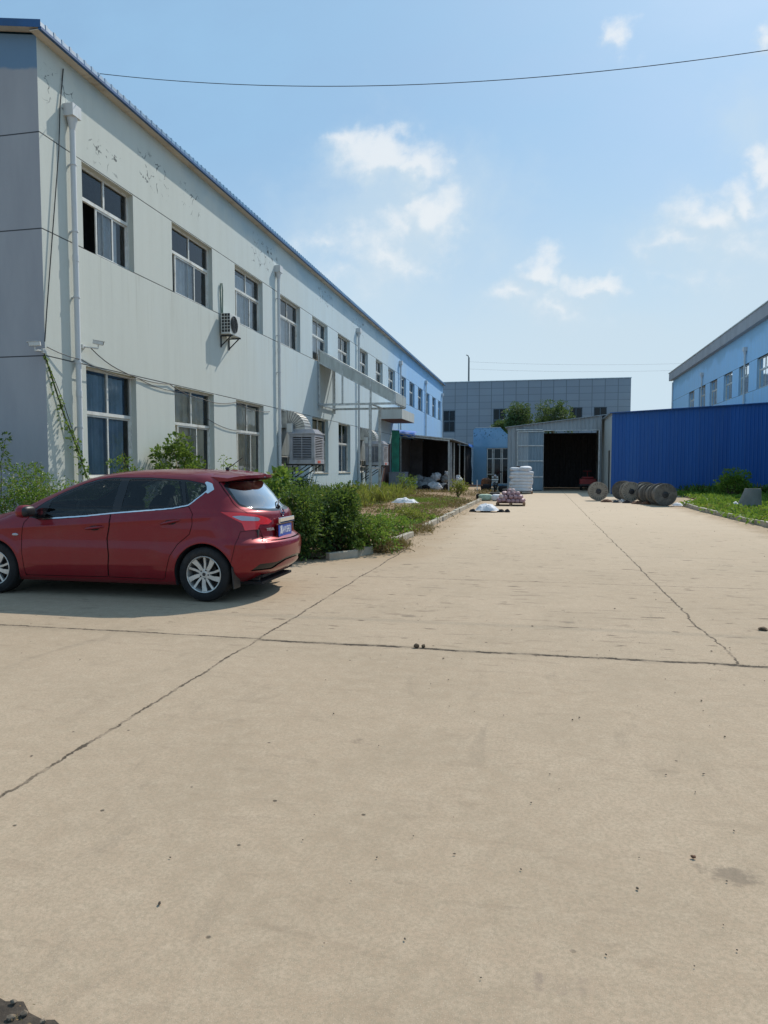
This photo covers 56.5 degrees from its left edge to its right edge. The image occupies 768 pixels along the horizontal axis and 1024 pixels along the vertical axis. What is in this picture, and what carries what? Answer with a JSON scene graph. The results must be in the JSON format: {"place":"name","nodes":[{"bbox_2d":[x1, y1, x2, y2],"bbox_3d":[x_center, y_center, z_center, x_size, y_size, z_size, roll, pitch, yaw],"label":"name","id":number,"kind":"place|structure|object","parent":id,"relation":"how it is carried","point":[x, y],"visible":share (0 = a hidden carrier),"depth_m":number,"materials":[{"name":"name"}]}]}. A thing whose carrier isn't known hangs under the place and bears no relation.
{"place":"outdoors","nodes":[
{"label":"outdoors","id":0,"kind":"place"},
{"bbox_2d":[0,484,767,1023],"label":"concrete yard","id":1,"kind":"structure","parent":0,"point":[186,760],"depth_m":3.41,"materials":[{"name":"concrete"}]},
{"bbox_2d":[0,998,58,1023],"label":"soil patch","id":2,"kind":"object","parent":1,"relation":"on","point":[7,1008],"visible":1,"depth_m":1.96,"materials":[{"name":"soil"}]},
{"bbox_2d":[6,999,45,1023],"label":"rubble","id":3,"kind":"object","parent":2,"relation":"on","point":[23,1013],"visible":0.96,"depth_m":1.95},
{"bbox_2d":[0,457,300,600],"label":"red hatchback","id":4,"kind":"object","parent":1,"relation":"on","point":[206,534],"visible":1,"depth_m":8.23,"materials":[{"name":"paint"}]},
{"bbox_2d":[0,18,445,513],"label":"factory building","id":5,"kind":"structure","parent":1,"relation":"on","point":[159,235],"depth_m":17.92,"materials":[{"name":"paint"}]},
{"bbox_2d":[26,341,46,353],"bbox_3d":[-6.793,-3.240,14.001,0.211,0.203,0.398,3,5,43],"label":"security camera","id":6,"kind":"object","parent":5,"relation":"attached to","point":[36,343],"visible":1,"depth_m":13.93,"materials":[{"name":"white plastic"}]},
{"bbox_2d":[44,69,63,341],"bbox_3d":[-6.604,-6.199,14.330,0.049,5.623,0.822,1,4,12],"label":"wall cable","id":7,"kind":"object","parent":5,"relation":"attached to","point":[54,206],"depth_m":14.30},
{"bbox_2d":[44,354,86,477],"bbox_3d":[-6.563,-1.925,14.637,0.163,2.456,0.976,2,4,26],"label":"wall cable","id":8,"kind":"object","parent":5,"relation":"attached to","point":[61,407],"depth_m":14.53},
{"bbox_2d":[81,339,104,348],"bbox_3d":[-6.266,-3.609,15.384,0.494,0.210,0.118,-1,4,-20],"label":"security camera","id":9,"kind":"object","parent":5,"relation":"attached to","point":[96,342],"visible":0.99,"depth_m":15.37,"materials":[{"name":"white plastic"}]},
{"bbox_2d":[81,166,128,269],"bbox_3d":[-6.429,-6.617,16.250,0.139,1.820,1.970,1,4,12],"label":"window","id":10,"kind":"structure","parent":5,"relation":"in","point":[107,222],"depth_m":16.50,"materials":[{"name":"glass"}]},
{"bbox_2d":[86,367,132,478],"bbox_3d":[-6.350,-1.993,16.491,0.308,2.460,1.960,1,4,12],"label":"window","id":11,"kind":"structure","parent":5,"relation":"in","point":[105,417],"depth_m":16.50,"materials":[{"name":"glass"}]},
{"bbox_2d":[47,347,183,391],"bbox_3d":[-6.031,-3.266,16.896,0.138,0.365,5.603,1,4,12],"label":"wall cable","id":12,"kind":"object","parent":5,"relation":"attached to","point":[113,374],"depth_m":16.25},
{"bbox_2d":[92,349,269,411],"bbox_3d":[-5.266,-3.555,20.659,0.075,0.650,10.705,1,4,12],"label":"wall cable","id":13,"kind":"object","parent":5,"relation":"attached to","point":[173,386],"depth_m":18.95,"materials":[{"name":"rubber"}]},
{"bbox_2d":[172,226,208,308],"bbox_3d":[-5.576,-6.859,20.186,0.142,1.820,2.400,1,4,12],"label":"window","id":14,"kind":"structure","parent":5,"relation":"in","point":[182,266],"depth_m":20.16,"materials":[{"name":"glass"}]},
{"bbox_2d":[174,387,210,468],"bbox_3d":[-5.494,-2.236,20.442,0.313,2.460,2.380,1,4,12],"label":"window","id":15,"kind":"structure","parent":5,"relation":"in","point":[188,409],"depth_m":20.72,"materials":[{"name":"glass"}]},
{"bbox_2d":[220,283,240,349],"bbox_3d":[-4.754,-6.044,22.076,0.408,1.962,0.783,1,4,12],"label":"air conditioner","id":16,"kind":"object","parent":5,"relation":"attached to","point":[230,325],"visible":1,"depth_m":21.85,"materials":[{"name":"white metal"}]},
{"bbox_2d":[235,267,258,332],"bbox_3d":[-4.727,-7.098,24.088,0.141,1.820,2.360,1,4,12],"label":"window","id":17,"kind":"structure","parent":5,"relation":"in","point":[243,290],"depth_m":24.17,"materials":[{"name":"glass"}]},
{"bbox_2d":[236,401,260,472],"bbox_3d":[-4.647,-2.474,24.334,0.310,2.460,2.360,1,4,12],"label":"window","id":18,"kind":"structure","parent":5,"relation":"in","point":[245,418],"depth_m":24.60,"materials":[{"name":"glass"}]},
{"bbox_2d":[280,297,296,350],"bbox_3d":[-3.874,-7.339,28.019,0.143,1.820,2.400,1,4,12],"label":"window","id":19,"kind":"structure","parent":5,"relation":"in","point":[285,323],"depth_m":28.22,"materials":[{"name":"glass"}]},
{"bbox_2d":[282,456,297,473],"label":"window","id":20,"kind":"structure","parent":5,"relation":"in","point":[285,459],"depth_m":28.30,"materials":[{"name":"glass"}]},
{"bbox_2d":[281,411,324,485],"bbox_3d":[-3.192,-2.103,27.772,1.480,3.597,1.260,1,4,12],"label":"evaporative cooler","id":21,"kind":"object","parent":5,"relation":"attached to","point":[306,443],"visible":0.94,"depth_m":27.24,"materials":[{"name":"plastic"}]},
{"bbox_2d":[312,318,324,360],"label":"window","id":22,"kind":"structure","parent":5,"relation":"in","point":[316,339],"depth_m":31.90,"materials":[{"name":"glass"}]},
{"bbox_2d":[312,418,327,473],"bbox_3d":[-2.961,-2.951,32.104,0.314,2.460,2.410,1,4,12],"label":"window","id":23,"kind":"structure","parent":5,"relation":"in","point":[316,425],"depth_m":32.74,"materials":[{"name":"plastic"}]},
{"bbox_2d":[338,336,346,363],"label":"window","id":24,"kind":"structure","parent":5,"relation":"in","point":[340,353],"depth_m":35.73,"materials":[{"name":"glass"}]},
{"bbox_2d":[339,424,350,472],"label":"window","id":25,"kind":"structure","parent":5,"relation":"in","point":[341,445],"depth_m":36.59,"materials":[{"name":"glass"}]},
{"bbox_2d":[360,350,365,374],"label":"window","id":26,"kind":"structure","parent":5,"relation":"in","point":[361,364],"depth_m":40.17,"materials":[{"name":"glass"}]},
{"bbox_2d":[360,428,388,481],"bbox_3d":[-0.581,-2.840,39.790,1.480,3.597,1.260,1,4,12],"label":"evaporative cooler","id":27,"kind":"object","parent":5,"relation":"attached to","point":[364,434],"visible":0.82,"depth_m":39.28,"materials":[{"name":"plastic"}]},
{"bbox_2d":[376,361,380,382],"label":"window","id":28,"kind":"structure","parent":5,"relation":"in","point":[377,373],"depth_m":44.45,"materials":[{"name":"plastic"}]},
{"bbox_2d":[381,444,389,484],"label":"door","id":29,"kind":"structure","parent":5,"relation":"in","point":[385,477],"depth_m":46.43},
{"bbox_2d":[388,369,392,389],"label":"window","id":30,"kind":"structure","parent":5,"relation":"in","point":[389,380],"depth_m":47.34,"materials":[{"name":"plastic"}]},
{"bbox_2d":[392,430,399,471],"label":"green tarpaulin","id":31,"kind":"object","parent":5,"relation":"hanging from","point":[395,448],"visible":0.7,"depth_m":47.21,"materials":[{"name":"fabric"}]},
{"bbox_2d":[100,50,767,86],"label":"overhead wire","id":32,"kind":"object","parent":5,"relation":"attached to","point":[444,83],"visible":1,"depth_m":14.19,"materials":[{"name":"metal"}]},
{"bbox_2d":[326,550,357,559],"bbox_3d":[-0.702,0.734,11.912,0.612,0.155,0.110,-4,5,-42],"label":"kerb stone","id":33,"kind":"object","parent":1,"relation":"on","point":[337,555],"visible":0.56,"depth_m":11.85,"materials":[{"name":"concrete"}]},
{"bbox_2d":[318,349,405,488],"bbox_3d":[-0.946,-3.862,32.507,3.500,6.730,2.590,1,4,12],"label":"awning frame","id":34,"kind":"object","parent":1,"relation":"on","point":[335,365],"visible":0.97,"depth_m":31.28,"materials":[{"name":"metal"}]},
{"bbox_2d":[353,546,372,556],"bbox_3d":[-0.361,0.699,12.395,0.110,0.168,0.548,0,4,28],"label":"kerb stone","id":35,"kind":"object","parent":1,"relation":"on","point":[366,551],"visible":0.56,"depth_m":12.36,"materials":[{"name":"concrete"}]},
{"bbox_2d":[31,507,767,977],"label":"grit","id":36,"kind":"object","parent":1,"relation":"on","point":[455,853],"visible":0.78,"depth_m":3.50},
{"bbox_2d":[415,480,427,489],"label":"sack","id":37,"kind":"object","parent":1,"relation":"on","point":[419,484],"visible":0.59,"depth_m":48.50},
{"bbox_2d":[399,433,471,489],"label":"lean to shelter","id":38,"kind":"object","parent":1,"relation":"on","point":[430,455],"visible":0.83,"depth_m":53.49,"materials":[{"name":"metal"}]},
{"bbox_2d":[395,429,415,436],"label":"blue tarpaulin","id":39,"kind":"object","parent":38,"relation":"on","point":[407,432],"visible":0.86,"depth_m":47.54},
{"bbox_2d":[478,494,491,500],"bbox_3d":[4.717,-0.680,33.171,0.655,0.316,0.520,0,4,4],"label":"green sack","id":40,"kind":"object","parent":1,"relation":"on","point":[485,497],"visible":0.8,"depth_m":32.94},
{"bbox_2d":[473,427,507,485],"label":"gatehouse","id":41,"kind":"object","parent":1,"relation":"on","point":[490,446],"visible":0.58,"depth_m":61.33,"materials":[{"name":"blue paint"}]},
{"bbox_2d":[489,471,501,491],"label":"motorcycle","id":42,"kind":"object","parent":1,"relation":"on","point":[495,481],"visible":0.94,"depth_m":45.65,"materials":[{"name":"metal"}]},
{"bbox_2d":[496,502,524,505],"bbox_3d":[5.123,-0.328,28.853,1.140,0.122,0.950,1,4,12],"label":"wooden pallet","id":43,"kind":"object","parent":1,"relation":"on","point":[513,504],"visible":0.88,"depth_m":28.49,"materials":[{"name":"brown wood"}]},
{"bbox_2d":[500,401,533,433],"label":"tree","id":44,"kind":"object","parent":1,"relation":"on","point":[520,418],"visible":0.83,"depth_m":64.12,"materials":[{"name":"green plant"}]},
{"bbox_2d":[533,399,575,432],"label":"tree","id":45,"kind":"object","parent":1,"relation":"on","point":[559,409],"visible":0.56,"depth_m":63.56,"materials":[{"name":"green plant"}]},
{"bbox_2d":[505,414,606,490],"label":"metal shed","id":46,"kind":"structure","parent":1,"relation":"on","point":[560,460],"depth_m":47.94,"materials":[{"name":"metal"}]},
{"bbox_2d":[517,431,543,489],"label":"sliding door","id":47,"kind":"structure","parent":46,"relation":"in","point":[530,445],"depth_m":47.19,"materials":[{"name":"metal"}]},
{"bbox_2d":[579,471,596,489],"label":"pallet truck","id":48,"kind":"object","parent":1,"relation":"on","point":[586,481],"visible":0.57,"depth_m":48.39,"materials":[{"name":"red paint"}]},
{"bbox_2d":[588,482,607,500],"bbox_3d":[9.923,-0.965,33.128,0.860,0.860,0.488,1,4,9],"label":"cable drum","id":49,"kind":"object","parent":1,"relation":"on","point":[597,491],"visible":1,"depth_m":32.91,"materials":[{"name":"grey wood"}]},
{"bbox_2d":[612,481,627,499],"bbox_3d":[11.335,-1.034,33.919,0.900,0.900,0.568,2,4,32],"label":"cable drum","id":50,"kind":"object","parent":1,"relation":"on","point":[615,489],"visible":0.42,"depth_m":33.79,"materials":[{"name":"wood"}]},
{"bbox_2d":[619,482,638,500],"bbox_3d":[11.220,-0.938,32.529,0.880,0.880,0.568,0,4,6],"label":"cable drum","id":51,"kind":"object","parent":1,"relation":"on","point":[627,490],"visible":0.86,"depth_m":32.28,"materials":[{"name":"grey wood"}]},
{"bbox_2d":[636,483,648,502],"bbox_3d":[11.239,-0.789,30.431,0.840,0.840,0.568,0,4,3],"label":"cable drum","id":52,"kind":"object","parent":1,"relation":"on","point":[639,492],"visible":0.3,"depth_m":30.43,"materials":[{"name":"black metal"}]},
{"bbox_2d":[643,484,655,504],"bbox_3d":[11.189,-0.738,29.421,0.860,0.860,0.568,0,4,4],"label":"cable drum","id":53,"kind":"object","parent":1,"relation":"on","point":[646,492],"visible":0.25,"depth_m":29.54,"materials":[{"name":"black metal"}]},
{"bbox_2d":[649,483,676,505],"bbox_3d":[11.110,-0.698,28.439,0.900,0.900,0.618,0,4,3],"label":"cable drum","id":54,"kind":"object","parent":1,"relation":"on","point":[663,494],"visible":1,"depth_m":28.15,"materials":[{"name":"wood"}]},
{"bbox_2d":[596,402,767,493],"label":"metal shed","id":55,"kind":"structure","parent":1,"relation":"on","point":[688,446],"depth_m":40.55,"materials":[{"name":"blue metal"}]},
{"bbox_2d":[668,300,767,407],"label":"factory building","id":56,"kind":"structure","parent":1,"relation":"on","point":[729,366],"depth_m":48.67,"materials":[{"name":"painted wall plaster"},{"name":"glass"},{"name":"metal"}]},
{"bbox_2d":[711,380,716,405],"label":"window","id":57,"kind":"structure","parent":56,"relation":"in","point":[714,384],"depth_m":53.70,"materials":[{"name":"glass"}]},
{"bbox_2d":[725,373,731,400],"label":"window","id":58,"kind":"structure","parent":56,"relation":"in","point":[728,395],"depth_m":49.71,"materials":[{"name":"glass"}]},
{"bbox_2d":[741,364,748,394],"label":"window","id":59,"kind":"structure","parent":56,"relation":"in","point":[747,366],"depth_m":45.62,"materials":[{"name":"glass"}]},
{"bbox_2d":[759,355,767,387],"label":"window","id":60,"kind":"structure","parent":56,"relation":"in","point":[763,370],"depth_m":42.01,"materials":[{"name":"glass"}]},
{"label":"garden soil","id":61,"kind":"structure","parent":1,"relation":"on","visible":0},
{"bbox_2d":[676,482,767,493],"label":"green weeds","id":62,"kind":"object","parent":61,"relation":"on","point":[711,488],"visible":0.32,"depth_m":38.45,"materials":[{"name":"green plant"}]},
{"bbox_2d":[677,490,767,523],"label":"ground cover","id":63,"kind":"object","parent":61,"relation":"on","point":[710,497],"visible":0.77,"depth_m":26.11,"materials":[{"name":"plant"}]},
{"bbox_2d":[694,502,767,520],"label":"yellow weeds","id":64,"kind":"object","parent":61,"relation":"on","point":[764,508],"visible":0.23,"depth_m":22.96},
{"bbox_2d":[714,467,756,494],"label":"garden shrub","id":65,"kind":"object","parent":61,"relation":"on","point":[735,480],"visible":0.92,"depth_m":35.23,"materials":[{"name":"green plant"}]},
{"bbox_2d":[738,488,761,506],"bbox_3d":[12.951,-0.443,25.351,0.840,0.780,0.840,1,4,12],"label":"manhole cone","id":66,"kind":"object","parent":61,"relation":"on","point":[751,496],"visible":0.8,"depth_m":25.07,"materials":[{"name":"concrete"}]},
{"bbox_3d":[3.516,-0.140,24.651,0.683,0.299,0.575,1,4,12],"label":"white sack","id":67,"kind":"object","parent":1,"relation":"on","visible":0},
{"bbox_2d":[475,503,498,510],"bbox_3d":[3.553,-0.182,24.559,0.857,0.241,0.740,1,4,12],"label":"plastic sheet","id":68,"kind":"object","parent":67,"relation":"on","point":[490,507],"visible":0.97,"depth_m":24.33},
{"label":"wooden pallet","id":69,"kind":"object","parent":1,"relation":"on","visible":0},
{"bbox_2d":[509,488,532,491],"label":"white sack","id":70,"kind":"object","parent":69,"relation":"on","point":[524,489],"visible":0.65,"depth_m":41.94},
{"bbox_2d":[509,485,531,487],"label":"white sack","id":71,"kind":"object","parent":70,"relation":"on","point":[520,486],"visible":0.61,"depth_m":41.94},
{"bbox_2d":[509,481,532,484],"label":"white sack","id":72,"kind":"object","parent":71,"relation":"on","point":[520,483],"visible":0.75,"depth_m":41.95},
{"bbox_2d":[510,478,532,481],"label":"white sack","id":73,"kind":"object","parent":72,"relation":"on","point":[521,479],"visible":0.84,"depth_m":41.92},
{"bbox_2d":[509,475,532,477],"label":"white sack","id":74,"kind":"object","parent":73,"relation":"on","point":[520,476],"visible":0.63,"depth_m":41.92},
{"bbox_2d":[510,471,533,474],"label":"white sack","id":75,"kind":"object","parent":74,"relation":"on","point":[522,473],"visible":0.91,"depth_m":41.91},
{"bbox_2d":[519,466,531,471],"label":"white sack","id":76,"kind":"object","parent":75,"relation":"on","point":[525,468],"visible":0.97,"depth_m":41.93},
{"bbox_2d":[0,0,767,410],"label":"sky","id":77,"kind":"structure","parent":0,"point":[595,224],"materials":[{"name":"blue"}]},
{"bbox_2d":[298,491,489,556],"bbox_3d":[-3.080,-0.407,30.189,13.200,0.095,35.200,1,4,12],"label":"soil bed","id":78,"kind":"object","parent":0,"point":[450,509],"visible":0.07,"depth_m":26.11,"materials":[{"name":"soil"}]},
{"bbox_2d":[0,431,13,498],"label":"sapling","id":79,"kind":"object","parent":78,"relation":"on","point":[6,451],"visible":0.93,"depth_m":13.47,"materials":[{"name":"green plant"}]},
{"bbox_2d":[0,460,50,513],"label":"flowering shrub","id":80,"kind":"object","parent":78,"relation":"on","point":[4,508],"visible":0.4,"depth_m":12.91,"materials":[{"name":"green plant"}]},
{"bbox_2d":[7,472,69,507],"bbox_3d":[-6.018,-0.011,12.690,1.351,1.455,1.413,1,4,12],"label":"flowering shrub","id":81,"kind":"object","parent":78,"relation":"on","point":[41,492],"visible":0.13,"depth_m":12.50,"materials":[{"name":"green plant"}]},
{"bbox_2d":[43,354,90,481],"bbox_3d":[-6.471,-1.329,14.703,0.332,3.654,1.154,2,4,32],"label":"creeper","id":82,"kind":"object","parent":78,"relation":"on","point":[66,422],"visible":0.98,"depth_m":14.72,"materials":[{"name":"green plant"}]},
{"bbox_2d":[106,453,143,473],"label":"leafy shrub","id":83,"kind":"object","parent":78,"relation":"on","point":[120,460],"visible":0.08,"depth_m":15.86,"materials":[{"name":"green plant"}]},
{"bbox_2d":[148,431,205,469],"bbox_3d":[-5.274,-0.872,18.525,1.143,2.452,2.463,1,4,12],"label":"bush","id":84,"kind":"object","parent":78,"relation":"on","point":[181,451],"visible":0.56,"depth_m":18.31,"materials":[{"name":"green plant"}]},
{"bbox_2d":[216,455,237,469],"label":"leafy shrub","id":85,"kind":"object","parent":78,"relation":"on","point":[223,465],"visible":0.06,"depth_m":20.99,"materials":[{"name":"green plant"}]},
{"bbox_2d":[244,463,304,527],"bbox_3d":[-2.063,-0.054,12.192,1.602,1.606,1.833,1,4,12],"label":"bush","id":86,"kind":"object","parent":78,"relation":"on","point":[276,480],"visible":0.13,"depth_m":11.98,"materials":[{"name":"green plant"}]},
{"bbox_2d":[270,480,341,560],"bbox_3d":[-1.479,0.144,11.840,1.524,1.364,1.544,1,4,12],"label":"bush","id":87,"kind":"object","parent":78,"relation":"on","point":[306,521],"visible":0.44,"depth_m":11.63,"materials":[{"name":"green plant"}]},
{"bbox_2d":[291,473,320,491],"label":"leafy shrub","id":88,"kind":"object","parent":78,"relation":"on","point":[306,481],"visible":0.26,"depth_m":27.72,"materials":[{"name":"green plant"}]},
{"bbox_2d":[302,485,360,513],"bbox_3d":[-1.365,0.077,13.939,1.684,1.264,2.246,1,4,12],"label":"bush","id":89,"kind":"object","parent":78,"relation":"on","point":[319,489],"visible":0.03,"depth_m":14.07,"materials":[{"name":"green plant"}]},
{"bbox_2d":[311,480,374,551],"bbox_3d":[-0.834,0.102,12.533,1.379,1.339,1.444,-2,4,-30],"label":"bush","id":90,"kind":"object","parent":78,"relation":"on","point":[344,505],"visible":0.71,"depth_m":12.24,"materials":[{"name":"green plant"}]},
{"bbox_2d":[299,482,417,505],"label":"yellow weeds","id":91,"kind":"object","parent":78,"relation":"on","point":[376,493],"visible":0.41,"depth_m":29.98,"materials":[{"name":"plant"}]},
{"bbox_2d":[343,511,402,553],"bbox_3d":[-0.239,0.360,12.773,1.184,0.781,1.289,-1,4,-23],"label":"bush","id":92,"kind":"object","parent":78,"relation":"on","point":[380,532],"visible":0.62,"depth_m":12.57,"materials":[{"name":"green plant"}]},
{"bbox_2d":[370,533,415,553],"bbox_3d":[0.048,0.679,13.234,1.371,0.591,1.614,3,5,39],"label":"dry brush","id":93,"kind":"object","parent":78,"relation":"on","point":[390,543],"visible":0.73,"depth_m":12.88,"materials":[{"name":"plant"}]},
{"bbox_2d":[368,510,419,533],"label":"bed plant","id":94,"kind":"object","parent":78,"relation":"on","point":[403,521],"visible":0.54,"depth_m":15.92,"materials":[{"name":"green plant"}]},
{"bbox_2d":[360,507,428,525],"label":"green weeds","id":95,"kind":"object","parent":78,"relation":"on","point":[410,520],"visible":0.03,"depth_m":22.10,"materials":[{"name":"green plant"}]},
{"bbox_2d":[388,472,407,487],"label":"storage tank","id":96,"kind":"object","parent":78,"relation":"on","point":[392,477],"visible":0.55,"depth_m":45.75,"materials":[{"name":"metal"}]},
{"bbox_2d":[391,497,418,502],"bbox_3d":[0.875,-0.508,29.816,1.201,0.228,0.800,1,4,12],"label":"white cloth","id":97,"kind":"object","parent":78,"relation":"on","point":[402,500],"visible":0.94,"depth_m":29.58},
{"bbox_2d":[396,473,417,489],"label":"garden shrub","id":98,"kind":"object","parent":78,"relation":"on","point":[404,485],"visible":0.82,"depth_m":38.86,"materials":[{"name":"green plant"}]},
{"bbox_2d":[392,506,428,522],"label":"bed plant","id":99,"kind":"object","parent":78,"relation":"on","point":[409,513],"visible":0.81,"depth_m":18.83,"materials":[{"name":"green plant"}]},
{"bbox_2d":[360,495,463,509],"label":"grass","id":100,"kind":"structure","parent":78,"relation":"on","point":[419,499],"depth_m":28.20,"materials":[{"name":"plant"}]},
{"bbox_2d":[389,511,439,533],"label":"green weeds","id":101,"kind":"object","parent":78,"relation":"on","point":[433,516],"visible":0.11,"depth_m":18.89,"materials":[{"name":"green plant"}]},
{"bbox_2d":[408,519,439,535],"bbox_3d":[0.821,0.407,16.727,1.030,0.428,2.234,1,4,12],"label":"dry brush","id":102,"kind":"object","parent":78,"relation":"on","point":[425,528],"visible":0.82,"depth_m":16.47,"materials":[{"name":"plant"}]},
{"bbox_2d":[359,488,496,535],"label":"dry weeds","id":103,"kind":"object","parent":78,"relation":"on","point":[420,493],"visible":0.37,"depth_m":27.97,"materials":[{"name":"plant"}]},
{"bbox_2d":[448,477,469,496],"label":"garden shrub","id":104,"kind":"object","parent":78,"relation":"on","point":[462,486],"visible":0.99,"depth_m":35.49,"materials":[{"name":"green plant"}]},
{"bbox_2d":[481,478,491,484],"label":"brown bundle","id":105,"kind":"object","parent":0,"point":[486,481],"visible":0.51,"depth_m":46.20,"materials":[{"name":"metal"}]},
{"bbox_2d":[443,377,631,480],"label":"panelled building","id":106,"kind":"structure","parent":0,"point":[469,407],"depth_m":81.85,"materials":[{"name":"metal"}]},
{"bbox_2d":[443,410,454,431],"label":"window","id":107,"kind":"structure","parent":106,"relation":"in","point":[448,416],"depth_m":83.88,"materials":[{"name":"grey glass"}]},
{"bbox_2d":[493,409,505,423],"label":"window","id":108,"kind":"structure","parent":106,"relation":"in","point":[497,413],"depth_m":82.63,"materials":[{"name":"grey glass"}]},
{"bbox_2d":[570,407,581,418],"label":"window","id":109,"kind":"structure","parent":106,"relation":"in","point":[577,411],"depth_m":80.75,"materials":[{"name":"grey glass"}]},
{"bbox_2d":[593,407,606,430],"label":"window","id":110,"kind":"structure","parent":106,"relation":"in","point":[597,410],"depth_m":80.22,"materials":[{"name":"grey glass"}]},
{"label":"ground","id":111,"kind":"structure","parent":0,"visible":0},
{"bbox_2d":[491,419,507,431],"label":"tree","id":112,"kind":"object","parent":111,"relation":"on","point":[499,424],"visible":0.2,"depth_m":70.31,"materials":[{"name":"green plant"}]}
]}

